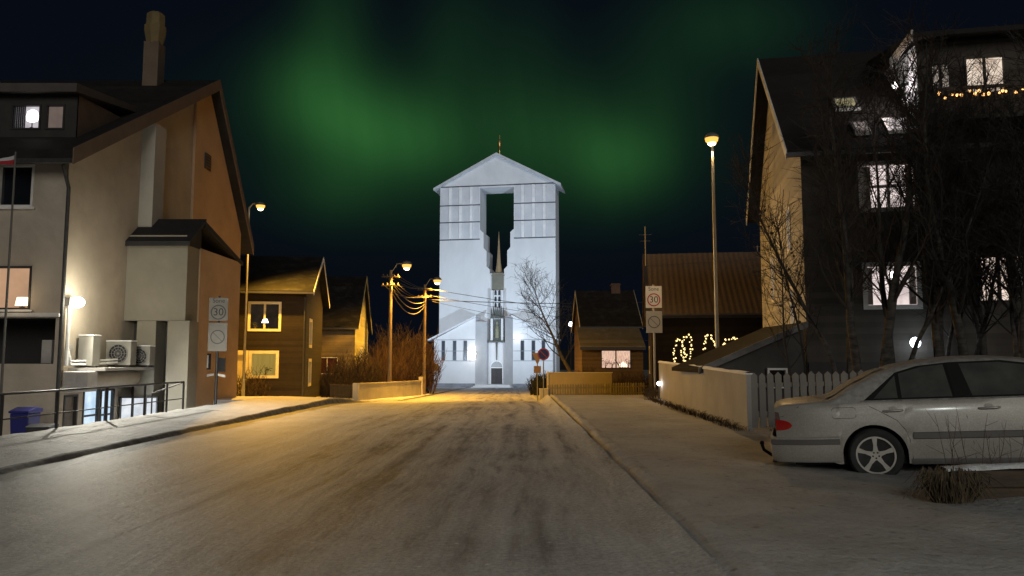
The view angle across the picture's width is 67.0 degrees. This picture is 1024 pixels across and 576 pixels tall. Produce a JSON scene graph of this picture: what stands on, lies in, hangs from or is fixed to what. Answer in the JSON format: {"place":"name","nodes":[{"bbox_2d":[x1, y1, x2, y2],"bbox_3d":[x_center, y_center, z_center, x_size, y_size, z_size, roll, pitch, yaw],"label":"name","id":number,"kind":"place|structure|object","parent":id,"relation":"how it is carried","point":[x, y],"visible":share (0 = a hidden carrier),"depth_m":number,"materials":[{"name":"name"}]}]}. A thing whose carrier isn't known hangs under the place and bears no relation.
{"place":"outdoors","nodes":[
{"label":"outdoors","id":0,"kind":"place"},
{"bbox_2d":[0,11,253,434],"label":"corner building","id":1,"kind":"structure","parent":0,"point":[130,218],"depth_m":23.30,"materials":[{"name":"beige paint"}]},
{"bbox_2d":[0,266,32,311],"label":"window","id":2,"kind":"structure","parent":1,"relation":"in","point":[20,277],"depth_m":20.49,"materials":[{"name":"glass"}]},
{"bbox_2d":[0,164,35,208],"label":"window","id":3,"kind":"structure","parent":1,"relation":"in","point":[25,173],"depth_m":20.69,"materials":[{"name":"white paint"}]},
{"bbox_2d":[15,297,27,307],"bbox_3d":[-12.920,0.379,20.413,0.400,0.270,0.133,0,-5,0],"label":"table lamp","id":4,"kind":"object","parent":1,"relation":"in","point":[21,302],"visible":1,"depth_m":20.38,"materials":[{"name":"white fabric"}]},
{"bbox_2d":[10,104,41,129],"bbox_3d":[-13.435,-4.725,21.418,0.830,0.720,0.125,0,-5,0],"label":"window","id":5,"kind":"structure","parent":1,"relation":"in","point":[18,121],"depth_m":21.41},
{"bbox_2d":[26,109,38,127],"bbox_3d":[-13.270,-4.687,21.397,0.360,0.520,0.114,0,-5,0],"label":"table lamp","id":6,"kind":"object","parent":1,"relation":"in","point":[32,116],"visible":1,"depth_m":21.37,"materials":[{"name":"white glass"}]},
{"bbox_2d":[44,104,65,129],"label":"window","id":7,"kind":"structure","parent":1,"relation":"in","point":[54,113],"depth_m":21.44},
{"bbox_2d":[62,394,78,426],"bbox_3d":[-11.888,3.560,20.709,0.125,1.390,0.660,0,-5,0],"label":"door","id":8,"kind":"structure","parent":1,"relation":"in","point":[70,402],"depth_m":20.88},
{"bbox_2d":[65,297,84,307],"bbox_3d":[-11.619,0.380,20.583,0.458,0.289,0.331,0,-5,0],"label":"wall lamp","id":9,"kind":"object","parent":1,"relation":"attached to","point":[77,302],"visible":0.97,"depth_m":20.48,"materials":[{"name":"metal"}]},
{"bbox_2d":[78,335,101,366],"bbox_3d":[-11.550,1.724,21.131,0.420,0.885,0.420,0,-5,0],"label":"outdoor unit","id":10,"kind":"object","parent":1,"relation":"on","point":[89,349],"visible":0.91,"depth_m":20.96,"materials":[{"name":"white metal"}]},
{"bbox_2d":[82,389,100,423],"bbox_3d":[-11.888,3.585,21.736,0.125,1.530,0.850,0,-5,0],"label":"window","id":11,"kind":"structure","parent":1,"relation":"in","point":[91,400],"depth_m":21.87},
{"bbox_2d":[99,389,114,420],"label":"window","id":12,"kind":"structure","parent":1,"relation":"in","point":[111,398],"depth_m":22.83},
{"bbox_2d":[106,340,136,366],"bbox_3d":[-11.340,1.901,22.436,0.740,0.755,0.388,0,-5,0],"label":"outdoor unit","id":13,"kind":"object","parent":1,"relation":"on","point":[123,352],"visible":0.99,"depth_m":22.27,"materials":[{"name":"white metal"}]},
{"bbox_2d":[118,397,158,418],"bbox_3d":[-11.225,3.856,23.240,1.150,1.170,0.125,0,-5,0],"label":"window","id":14,"kind":"structure","parent":1,"relation":"in","point":[130,410],"depth_m":23.29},
{"bbox_2d":[134,345,154,366],"bbox_3d":[-11.040,2.029,23.062,0.640,0.635,0.358,0,-5,0],"label":"outdoor unit","id":15,"kind":"object","parent":1,"relation":"on","point":[145,354],"visible":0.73,"depth_m":22.91,"materials":[{"name":"white metal"}]},
{"bbox_2d":[0,387,465,466],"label":"pavement","id":16,"kind":"structure","parent":0,"point":[16,448],"depth_m":15.39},
{"bbox_2d":[0,381,184,435],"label":"railing","id":17,"kind":"object","parent":16,"relation":"on","point":[57,412],"visible":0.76,"depth_m":16.51,"materials":[{"name":"metal"}]},
{"bbox_2d":[352,377,422,399],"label":"garden wall","id":18,"kind":"structure","parent":16,"relation":"on","point":[370,391],"depth_m":50.37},
{"bbox_2d":[381,261,411,381],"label":"utility pole","id":19,"kind":"object","parent":16,"relation":"on","point":[406,265],"visible":0.99,"depth_m":51.92,"materials":[{"name":"brown wood"}]},
{"bbox_2d":[417,277,441,393],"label":"utility pole","id":20,"kind":"object","parent":16,"relation":"on","point":[437,280],"visible":0.89,"depth_m":62.83,"materials":[{"name":"brown wood"}]},
{"bbox_2d":[432,289,569,309],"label":"overhead cable","id":21,"kind":"object","parent":20,"relation":"attached to","point":[499,300],"visible":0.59,"depth_m":63.89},
{"bbox_2d":[434,296,570,318],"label":"overhead cable","id":22,"kind":"object","parent":20,"relation":"attached to","point":[503,308],"visible":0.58,"depth_m":64.84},
{"bbox_2d":[429,299,642,303],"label":"overhead cable","id":23,"kind":"object","parent":20,"relation":"attached to","point":[511,302],"visible":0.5,"depth_m":64.43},
{"bbox_2d":[432,301,646,340],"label":"overhead cable","id":24,"kind":"object","parent":20,"relation":"attached to","point":[508,317],"visible":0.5,"depth_m":65.26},
{"bbox_2d":[213,378,449,404],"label":"ground","id":25,"kind":"structure","parent":0,"point":[228,400],"depth_m":26.53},
{"bbox_2d":[0,152,16,397],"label":"flagpole","id":26,"kind":"object","parent":25,"relation":"on","point":[11,160],"visible":1,"depth_m":19.12,"materials":[{"name":"metal"}]},
{"bbox_2d":[8,407,42,433],"bbox_3d":[-11.950,3.522,18.965,0.500,1.198,0.580,0,-5,0],"label":"wheeled bin","id":27,"kind":"object","parent":25,"relation":"on","point":[18,425],"visible":0.43,"depth_m":18.75,"materials":[{"name":"blue plastic"}]},
{"bbox_2d":[24,423,58,432],"bbox_3d":[-11.352,3.683,18.649,0.540,0.818,0.630,1,-5,-11],"label":"wheeled bin","id":28,"kind":"object","parent":25,"relation":"on","point":[37,427],"visible":0.35,"depth_m":18.43,"materials":[{"name":"black plastic"}]},
{"bbox_2d":[207,354,225,404],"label":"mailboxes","id":29,"kind":"object","parent":25,"relation":"on","point":[221,364],"depth_m":24.45,"materials":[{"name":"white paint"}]},
{"bbox_2d":[208,296,227,404],"bbox_3d":[-9.123,2.059,23.944,0.570,3.640,0.106,1,-5,-6],"label":"speed zone sign","id":30,"kind":"object","parent":25,"relation":"on","point":[217,331],"visible":0.99,"depth_m":23.97,"materials":[{"name":"metal"}]},
{"bbox_2d":[241,202,265,395],"bbox_3d":[-12.720,0.790,37.990,0.930,10.170,0.490,0,-5,0],"label":"street lamp","id":31,"kind":"object","parent":25,"relation":"on","point":[260,206],"visible":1,"depth_m":38.01,"materials":[{"name":"metal"}]},
{"bbox_2d":[236,365,271,395],"bbox_3d":[-13.306,4.899,39.048,2.126,2.098,1.942,-4,-7,40],"label":"bare shrub","id":32,"kind":"object","parent":25,"relation":"on","point":[248,389],"visible":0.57,"depth_m":38.82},
{"bbox_2d":[236,255,329,396],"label":"timber house","id":33,"kind":"structure","parent":25,"relation":"on","point":[288,298],"depth_m":40.27,"materials":[{"name":"wood"}]},
{"bbox_2d":[236,350,248,395],"bbox_3d":[-14.157,4.615,39.644,1.190,2.820,0.125,1,-5,-9],"label":"door","id":34,"kind":"structure","parent":33,"relation":"in","point":[240,352],"depth_m":39.75,"materials":[{"name":"beige paint"}]},
{"bbox_2d":[248,351,278,377],"bbox_3d":[-12.812,3.948,39.921,1.500,1.420,0.125,1,-5,-9],"label":"window","id":35,"kind":"structure","parent":33,"relation":"in","point":[270,359],"depth_m":39.93,"materials":[{"name":"beige paint"}]},
{"bbox_2d":[247,301,281,330],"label":"window","id":36,"kind":"structure","parent":33,"relation":"in","point":[257,311],"depth_m":40.16,"materials":[{"name":"glass"}]},
{"bbox_2d":[308,359,311,385],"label":"window","id":37,"kind":"structure","parent":33,"relation":"in","point":[310,360],"depth_m":43.20,"materials":[{"name":"beige paint"}]},
{"bbox_2d":[309,318,312,347],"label":"window","id":38,"kind":"structure","parent":33,"relation":"in","point":[310,320],"depth_m":43.39,"materials":[{"name":"beige paint"}]},
{"bbox_2d":[320,358,349,397],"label":"bare shrub","id":39,"kind":"object","parent":25,"relation":"on","point":[330,377],"visible":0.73,"depth_m":49.81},
{"bbox_2d":[330,384,352,398],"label":"picket fence","id":40,"kind":"object","parent":25,"relation":"on","point":[348,391],"visible":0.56,"depth_m":46.31,"materials":[{"name":"brown paint"}]},
{"bbox_2d":[328,344,378,397],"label":"bare shrub","id":41,"kind":"object","parent":25,"relation":"on","point":[356,374],"visible":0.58,"depth_m":50.96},
{"bbox_2d":[339,346,386,382],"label":"bare shrub","id":42,"kind":"object","parent":25,"relation":"on","point":[376,376],"visible":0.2,"depth_m":52.75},
{"bbox_2d":[361,336,412,381],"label":"bare shrub","id":43,"kind":"object","parent":25,"relation":"on","point":[397,375],"visible":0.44,"depth_m":56.06,"materials":[{"name":"brown plant"}]},
{"bbox_2d":[367,320,429,380],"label":"bare shrub","id":44,"kind":"object","parent":25,"relation":"on","point":[400,338],"visible":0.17,"depth_m":62.48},
{"bbox_2d":[372,328,425,380],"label":"bare shrub","id":45,"kind":"object","parent":25,"relation":"on","point":[410,375],"visible":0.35,"depth_m":60.65,"materials":[{"name":"brown plant"}]},
{"bbox_2d":[396,331,446,393],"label":"bare shrub","id":46,"kind":"object","parent":25,"relation":"on","point":[431,372],"visible":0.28,"depth_m":65.35,"materials":[{"name":"brown plant"}]},
{"bbox_2d":[317,276,371,396],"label":"gabled house","id":47,"kind":"structure","parent":0,"point":[346,320],"depth_m":57.21,"materials":[{"name":"wood"}]},
{"bbox_2d":[321,357,337,373],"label":"window","id":48,"kind":"structure","parent":47,"relation":"in","point":[326,358],"depth_m":55.63,"materials":[{"name":"white paint"}]},
{"bbox_2d":[0,387,728,575],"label":"road","id":49,"kind":"structure","parent":0,"point":[468,481],"depth_m":7.85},
{"bbox_2d":[0,387,466,474],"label":"kerb","id":50,"kind":"structure","parent":49,"relation":"on","point":[64,456],"depth_m":14.70,"materials":[{"name":"concrete"}]},
{"bbox_2d":[428,135,564,387],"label":"church","id":51,"kind":"structure","parent":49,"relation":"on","point":[503,357],"depth_m":115.34,"materials":[{"name":"paint"}]},
{"bbox_2d":[441,341,444,359],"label":"window","id":52,"kind":"structure","parent":51,"relation":"in","point":[443,342],"depth_m":112.93,"materials":[{"name":"grey glass"}]},
{"bbox_2d":[453,341,455,359],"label":"window","id":53,"kind":"structure","parent":51,"relation":"in","point":[454,342],"depth_m":112.65,"materials":[{"name":"grey glass"}]},
{"bbox_2d":[463,341,466,359],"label":"window","id":54,"kind":"structure","parent":51,"relation":"in","point":[465,342],"depth_m":112.35,"materials":[{"name":"grey glass"}]},
{"bbox_2d":[491,368,501,383],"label":"door","id":55,"kind":"structure","parent":51,"relation":"in","point":[496,373],"depth_m":113.29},
{"bbox_2d":[494,290,499,307],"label":"belfry window","id":56,"kind":"structure","parent":51,"relation":"in","point":[495,292],"depth_m":114.79,"materials":[{"name":"grey glass"}]},
{"bbox_2d":[521,340,523,359],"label":"window","id":57,"kind":"structure","parent":51,"relation":"in","point":[522,341],"depth_m":110.91,"materials":[{"name":"grey glass"}]},
{"bbox_2d":[523,387,777,575],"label":"kerb","id":58,"kind":"structure","parent":49,"relation":"on","point":[725,552],"depth_m":7.12,"materials":[{"name":"concrete"}]},
{"bbox_2d":[532,353,540,400],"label":"sign back","id":59,"kind":"object","parent":58,"relation":"on","point":[537,369],"visible":0.77,"depth_m":43.26,"materials":[{"name":"metal"}]},
{"bbox_2d":[537,348,548,397],"bbox_3d":[1.620,4.601,39.772,0.624,3.012,0.085,0,-5,0],"label":"no parking sign","id":60,"kind":"object","parent":58,"relation":"on","point":[543,354],"visible":0.97,"depth_m":39.84,"materials":[{"name":"metal"}]},
{"bbox_2d":[369,350,648,369],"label":"hill","id":61,"kind":"structure","parent":0,"point":[570,359],"depth_m":321.68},
{"bbox_2d":[0,0,1023,352],"label":"sky","id":62,"kind":"structure","parent":0,"point":[345,117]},
{"bbox_2d":[636,384,657,397],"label":"dry grass","id":63,"kind":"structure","parent":0,"point":[653,393],"depth_m":28.10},
{"bbox_2d":[643,226,762,389],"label":"tiled house","id":64,"kind":"structure","parent":0,"point":[685,281],"depth_m":33.40,"materials":[{"name":"black paint"}]},
{"bbox_2d":[673,334,692,362],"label":"string lights","id":65,"kind":"object","parent":64,"relation":"hanging from","point":[691,349],"visible":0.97,"depth_m":31.75},
{"bbox_2d":[525,388,1023,575],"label":"pavement","id":66,"kind":"structure","parent":0,"point":[777,518],"depth_m":7.18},
{"bbox_2d":[526,370,552,394],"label":"bare shrub","id":67,"kind":"object","parent":66,"relation":"on","point":[533,386],"visible":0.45,"depth_m":59.16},
{"bbox_2d":[539,388,548,399],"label":"corner wall","id":68,"kind":"structure","parent":66,"relation":"on","point":[541,392],"depth_m":45.23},
{"bbox_2d":[902,464,1010,505],"bbox_3d":[4.222,1.927,7.547,1.050,0.365,0.898,0,-5,0],"label":"dry plant","id":69,"kind":"object","parent":66,"relation":"on","point":[940,485],"visible":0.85,"depth_m":7.41,"materials":[{"name":"plant"}]},
{"bbox_2d":[560,370,1023,523],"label":"ground","id":70,"kind":"structure","parent":0,"point":[1011,508],"depth_m":9.02,"materials":[{"name":"snow"}]},
{"bbox_2d":[507,257,573,371],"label":"bare tree","id":71,"kind":"object","parent":70,"relation":"on","point":[557,346],"visible":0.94,"depth_m":74.52,"materials":[{"name":"plant"}]},
{"bbox_2d":[547,371,612,394],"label":"panel wall","id":72,"kind":"structure","parent":70,"relation":"on","point":[564,378],"depth_m":49.17,"materials":[{"name":"beige paint"}]},
{"bbox_2d":[547,382,646,395],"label":"picket fence","id":73,"kind":"object","parent":70,"relation":"on","point":[595,387],"visible":0.68,"depth_m":46.32,"materials":[{"name":"paint"}]},
{"bbox_2d":[571,283,645,394],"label":"house","id":74,"kind":"structure","parent":70,"relation":"on","point":[607,325],"depth_m":56.54,"materials":[{"name":"wood"}]},
{"bbox_2d":[601,350,630,368],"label":"window","id":75,"kind":"structure","parent":74,"relation":"in","point":[616,356],"depth_m":54.33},
{"bbox_2d":[612,370,637,394],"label":"bare shrub","id":76,"kind":"object","parent":70,"relation":"on","point":[622,379],"visible":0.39,"depth_m":52.02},
{"bbox_2d":[632,369,648,394],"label":"bare shrub","id":77,"kind":"object","parent":70,"relation":"on","point":[645,380],"visible":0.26,"depth_m":52.27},
{"bbox_2d":[645,285,661,389],"bbox_3d":[5.333,2.104,28.967,0.600,4.480,0.116,0,-5,4],"label":"speed zone sign","id":78,"kind":"object","parent":70,"relation":"on","point":[653,301],"visible":1,"depth_m":29.02,"materials":[{"name":"metal"}]},
{"bbox_2d":[643,396,751,430],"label":"dry grass","id":79,"kind":"structure","parent":70,"relation":"on","point":[667,403],"depth_m":18.84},
{"bbox_2d":[658,361,753,430],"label":"board wall","id":80,"kind":"structure","parent":70,"relation":"on","point":[720,393],"depth_m":17.96,"materials":[{"name":"paint"}]},
{"bbox_2d":[704,133,718,347],"bbox_3d":[6.600,-0.679,25.171,0.490,8.920,0.490,0,-5,0],"label":"street lamp","id":81,"kind":"object","parent":70,"relation":"on","point":[711,139],"visible":0.88,"depth_m":25.22,"materials":[{"name":"metal"}]},
{"bbox_2d":[672,321,807,410],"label":"shed","id":82,"kind":"structure","parent":70,"relation":"on","point":[757,352],"depth_m":19.37,"materials":[{"name":"wood"}]},
{"bbox_2d":[766,368,787,387],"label":"window","id":83,"kind":"structure","parent":82,"relation":"in","point":[773,371],"depth_m":19.30,"materials":[{"name":"white paint"}]},
{"bbox_2d":[740,179,818,379],"bbox_3d":[6.720,0.109,19.429,1.626,6.290,2.573,1,-5,-13],"label":"young tree","id":84,"kind":"object","parent":70,"relation":"on","point":[799,332],"visible":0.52,"depth_m":19.02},
{"bbox_2d":[750,195,820,381],"bbox_3d":[6.206,0.416,17.934,1.494,5.400,1.723,5,-7,-42],"label":"young tree","id":85,"kind":"object","parent":70,"relation":"on","point":[784,333],"visible":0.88,"depth_m":17.88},
{"bbox_2d":[751,370,862,427],"bbox_3d":[8.015,2.158,14.511,7.026,1.493,0.158,-1,-5,6],"label":"picket fence","id":86,"kind":"object","parent":70,"relation":"on","point":[795,384],"visible":0.25,"depth_m":14.76,"materials":[{"name":"grey paint"}]},
{"bbox_2d":[713,86,913,379],"bbox_3d":[6.928,-0.996,18.478,4.468,8.296,3.072,0,-5,2],"label":"birch tree","id":87,"kind":"object","parent":70,"relation":"on","point":[808,312],"visible":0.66,"depth_m":18.31,"materials":[{"name":"brown plant"}]},
{"bbox_2d":[781,2,912,375],"bbox_3d":[6.945,-1.478,16.077,2.949,8.803,2.328,2,-6,-17],"label":"birch tree","id":88,"kind":"object","parent":70,"relation":"on","point":[846,276],"visible":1,"depth_m":16.04,"materials":[{"name":"brown plant"}]},
{"bbox_2d":[746,24,1023,395],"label":"tall house","id":89,"kind":"structure","parent":70,"relation":"on","point":[775,102],"depth_m":19.58,"materials":[{"name":"white paint"}]},
{"bbox_2d":[770,254,774,302],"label":"window","id":90,"kind":"structure","parent":89,"relation":"in","point":[771,260],"depth_m":25.20,"materials":[{"name":"glass"}]},
{"bbox_2d":[786,204,791,254],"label":"window","id":91,"kind":"structure","parent":89,"relation":"in","point":[787,211],"depth_m":22.02,"materials":[{"name":"white paint"}]},
{"bbox_2d":[790,286,794,323],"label":"window","id":92,"kind":"structure","parent":89,"relation":"in","point":[792,318],"depth_m":21.61,"materials":[{"name":"glass"}]},
{"bbox_2d":[833,97,860,110],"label":"roof window","id":93,"kind":"structure","parent":89,"relation":"in","point":[853,100],"depth_m":21.19,"materials":[{"name":"glass"}]},
{"bbox_2d":[850,121,871,135],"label":"roof window","id":94,"kind":"structure","parent":89,"relation":"in","point":[867,133],"depth_m":19.92,"materials":[{"name":"glass"}]},
{"bbox_2d":[858,160,918,212],"bbox_3d":[9.459,-2.557,19.463,1.400,1.300,0.125,-1,-5,11],"label":"window","id":95,"kind":"structure","parent":89,"relation":"in","point":[863,177],"depth_m":19.50,"materials":[{"name":"glass"}]},
{"bbox_2d":[862,261,922,309],"bbox_3d":[9.439,-0.057,19.234,1.360,1.180,0.125,-1,-5,11],"label":"window","id":96,"kind":"structure","parent":89,"relation":"in","point":[870,301],"depth_m":19.20,"materials":[{"name":"glass"}]},
{"bbox_2d":[881,117,915,133],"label":"roof window","id":97,"kind":"structure","parent":89,"relation":"in","point":[889,129],"depth_m":19.77,"materials":[{"name":"glass"}]},
{"bbox_2d":[930,61,951,92],"bbox_3d":[10.910,-5.347,19.695,0.500,0.800,0.125,-1,-5,11],"label":"window","id":98,"kind":"structure","parent":89,"relation":"in","point":[950,61],"depth_m":19.69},
{"bbox_2d":[939,89,1023,98],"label":"string lights","id":99,"kind":"object","parent":89,"relation":"attached to","point":[987,92],"visible":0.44,"depth_m":18.21},
{"bbox_2d":[964,54,1006,94],"bbox_3d":[11.917,-5.365,19.500,0.950,1.000,0.125,-1,-5,11],"label":"window","id":100,"kind":"structure","parent":89,"relation":"in","point":[1002,64],"depth_m":19.51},
{"bbox_2d":[973,252,1022,304],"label":"window","id":101,"kind":"structure","parent":89,"relation":"in","point":[1005,296],"depth_m":18.76,"materials":[{"name":"glass"}]},
{"bbox_2d":[760,355,1023,474],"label":"parked car","id":102,"kind":"object","parent":70,"relation":"on","point":[878,420],"visible":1,"depth_m":9.37,"materials":[{"name":"silver metal"}]},
{"bbox_2d":[840,27,978,366],"bbox_3d":[9.239,-1.597,17.343,3.293,9.261,3.057,2,-6,-19],"label":"birch tree","id":103,"kind":"object","parent":70,"relation":"on","point":[896,287],"visible":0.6,"depth_m":17.20,"materials":[{"name":"brown plant"}]},
{"bbox_2d":[863,46,973,356],"bbox_3d":[9.413,-1.322,17.763,2.328,8.803,2.949,-5,-7,41],"label":"birch tree","id":104,"kind":"object","parent":70,"relation":"on","point":[936,342],"visible":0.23,"depth_m":17.63,"materials":[{"name":"brown plant"}]},
{"bbox_2d":[826,42,1023,363],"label":"birch tree","id":105,"kind":"object","parent":70,"relation":"on","point":[881,289],"visible":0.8,"depth_m":16.94,"materials":[{"name":"brown plant"}]},
{"bbox_2d":[852,0,1013,355],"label":"birch tree","id":106,"kind":"object","parent":70,"relation":"on","point":[960,336],"visible":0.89,"depth_m":16.75,"materials":[{"name":"brown plant"}]},
{"bbox_2d":[877,87,1023,354],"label":"birch tree","id":107,"kind":"object","parent":70,"relation":"on","point":[977,326],"visible":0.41,"depth_m":17.13,"materials":[{"name":"brown plant"}]},
{"bbox_2d":[878,77,1023,354],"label":"birch tree","id":108,"kind":"object","parent":70,"relation":"on","point":[987,312],"visible":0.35,"depth_m":16.78,"materials":[{"name":"brown plant"}]},
{"bbox_2d":[890,67,1021,355],"bbox_3d":[10.805,-1.011,18.322,3.072,8.296,4.468,-4,-7,38],"label":"birch tree","id":109,"kind":"object","parent":70,"relation":"on","point":[950,336],"visible":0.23,"depth_m":17.73,"materials":[{"name":"brown plant"}]},
{"bbox_2d":[925,408,1008,465],"bbox_3d":[4.834,1.732,8.256,0.819,0.924,0.381,2,-6,-21],"label":"thin shrub","id":110,"kind":"object","parent":70,"relation":"on","point":[955,444],"visible":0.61,"depth_m":8.21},
{"bbox_2d":[922,38,1023,342],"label":"birch tree","id":111,"kind":"object","parent":70,"relation":"on","point":[1018,303],"visible":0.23,"depth_m":18.20,"materials":[{"name":"brown plant"}]},
{"bbox_2d":[937,462,1023,499],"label":"timber edging","id":112,"kind":"object","parent":70,"relation":"on","point":[1010,476],"visible":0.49,"depth_m":7.60,"materials":[{"name":"wood"}]},
{"bbox_2d":[947,58,1023,357],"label":"birch tree","id":113,"kind":"object","parent":70,"relation":"on","point":[1017,351],"visible":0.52,"depth_m":16.22,"materials":[{"name":"brown plant"}]},
{"bbox_2d":[972,413,1023,463],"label":"thin shrub","id":114,"kind":"object","parent":70,"relation":"on","point":[999,460],"visible":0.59,"depth_m":8.25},
{"bbox_2d":[973,12,1023,297],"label":"birch tree","id":115,"kind":"object","parent":70,"relation":"on","point":[1014,115],"visible":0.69,"depth_m":16.36,"materials":[{"name":"brown plant"}]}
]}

